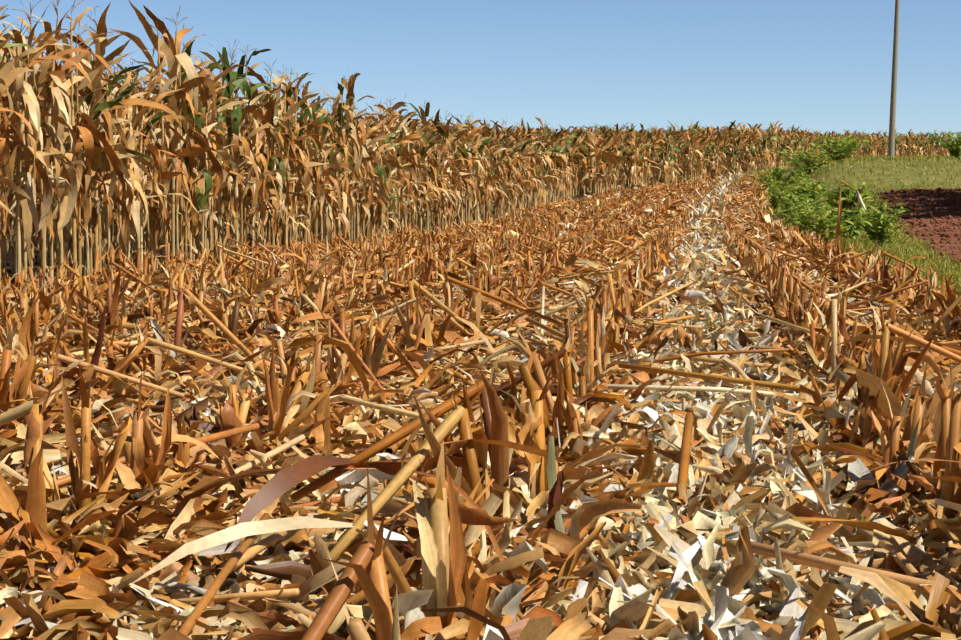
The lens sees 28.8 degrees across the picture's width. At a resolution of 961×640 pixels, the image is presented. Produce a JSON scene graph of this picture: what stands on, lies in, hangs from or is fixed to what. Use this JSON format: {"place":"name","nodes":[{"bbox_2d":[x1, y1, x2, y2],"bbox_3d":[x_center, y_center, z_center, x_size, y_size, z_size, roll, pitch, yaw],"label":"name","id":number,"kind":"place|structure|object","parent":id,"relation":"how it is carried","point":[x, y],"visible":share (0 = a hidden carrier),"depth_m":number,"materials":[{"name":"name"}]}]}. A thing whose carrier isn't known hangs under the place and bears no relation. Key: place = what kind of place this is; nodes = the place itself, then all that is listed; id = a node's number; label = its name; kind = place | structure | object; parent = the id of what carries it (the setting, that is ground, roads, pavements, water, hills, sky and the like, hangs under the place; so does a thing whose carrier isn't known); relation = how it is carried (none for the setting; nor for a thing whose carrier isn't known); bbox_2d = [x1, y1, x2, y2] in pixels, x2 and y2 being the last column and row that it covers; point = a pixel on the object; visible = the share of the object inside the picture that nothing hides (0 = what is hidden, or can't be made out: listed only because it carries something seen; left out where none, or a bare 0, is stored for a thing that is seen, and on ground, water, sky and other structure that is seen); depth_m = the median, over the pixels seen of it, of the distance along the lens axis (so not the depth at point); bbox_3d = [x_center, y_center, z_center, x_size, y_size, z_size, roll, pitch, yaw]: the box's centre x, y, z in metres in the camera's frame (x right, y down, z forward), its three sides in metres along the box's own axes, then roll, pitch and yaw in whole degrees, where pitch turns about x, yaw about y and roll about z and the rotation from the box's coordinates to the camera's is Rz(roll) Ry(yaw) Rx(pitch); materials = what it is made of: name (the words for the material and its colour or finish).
{"place":"outdoors","nodes":[
{"label":"outdoors","id":0,"kind":"place"},
{"bbox_2d":[0,0,960,155],"label":"sky","id":1,"kind":"structure","parent":0,"point":[814,65],"materials":[{"name":"blue"}]},
{"bbox_2d":[1,159,960,639],"bbox_3d":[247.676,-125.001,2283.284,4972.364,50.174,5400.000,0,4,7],"label":"terrain","id":2,"kind":"structure","parent":0,"point":[917,171],"depth_m":75.53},
{"bbox_2d":[0,0,553,291],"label":"corn","id":3,"kind":"object","parent":2,"relation":"on","point":[91,153],"visible":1,"depth_m":22.02,"materials":[{"name":"brown plant"}]},
{"bbox_2d":[0,262,954,528],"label":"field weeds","id":4,"kind":"object","parent":2,"relation":"on","point":[522,354],"depth_m":7.25,"materials":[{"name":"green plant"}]},
{"bbox_2d":[0,236,960,639],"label":"dry corn leaves","id":5,"kind":"object","parent":2,"relation":"on","point":[96,592],"visible":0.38,"depth_m":4.30,"materials":[{"name":"brown plant"}]},
{"bbox_2d":[0,169,960,639],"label":"stubble rows","id":6,"kind":"object","parent":2,"relation":"on","point":[444,565],"visible":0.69,"depth_m":6.53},
{"bbox_2d":[3,200,960,639],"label":"fallen stalks","id":7,"kind":"object","parent":2,"relation":"on","point":[241,554],"visible":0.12,"depth_m":5.02,"materials":[{"name":"brown plant"}]},
{"bbox_2d":[188,171,895,276],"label":"residue litter","id":8,"kind":"object","parent":2,"relation":"on","point":[743,217],"visible":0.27,"depth_m":32.59,"materials":[{"name":"brown plant"}]},
{"bbox_2d":[462,117,764,207],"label":"corn","id":9,"kind":"object","parent":2,"relation":"on","point":[579,161],"visible":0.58,"depth_m":86.69,"materials":[{"name":"brown plant"}]},
{"bbox_2d":[394,170,960,639],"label":"corn husk litter","id":10,"kind":"object","parent":2,"relation":"on","point":[710,582],"visible":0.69,"depth_m":4.00,"materials":[{"name":"beige plant"}]},
{"bbox_2d":[549,120,953,173],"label":"corn","id":11,"kind":"object","parent":2,"relation":"on","point":[908,145],"visible":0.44,"depth_m":156.44,"materials":[{"name":"brown plant"}]},
{"bbox_2d":[828,181,865,249],"bbox_3d":[3.892,-0.941,19.955,0.361,1.096,0.270,4,5,50],"label":"dry corn stalk","id":12,"kind":"object","parent":2,"relation":"on","point":[838,227],"visible":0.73,"depth_m":20.01,"materials":[{"name":"brown plant"}]},
{"bbox_2d":[746,130,960,247],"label":"verge shrubs","id":13,"kind":"object","parent":2,"relation":"on","point":[805,203],"visible":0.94,"depth_m":41.10,"materials":[{"name":"green plant"}]},
{"bbox_2d":[762,154,960,304],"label":"verge grass","id":14,"kind":"structure","parent":2,"relation":"on","point":[902,247],"depth_m":35.64,"materials":[{"name":"green plant"}]},
{"bbox_2d":[888,0,899,159],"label":"utility pole","id":15,"kind":"object","parent":2,"relation":"on","point":[891,140],"visible":0.98,"depth_m":87.72,"materials":[{"name":"concrete"}]},
{"bbox_2d":[876,187,960,263],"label":"dirt road","id":16,"kind":"structure","parent":0,"point":[937,238],"depth_m":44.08,"materials":[{"name":"brown soil"}]}
]}

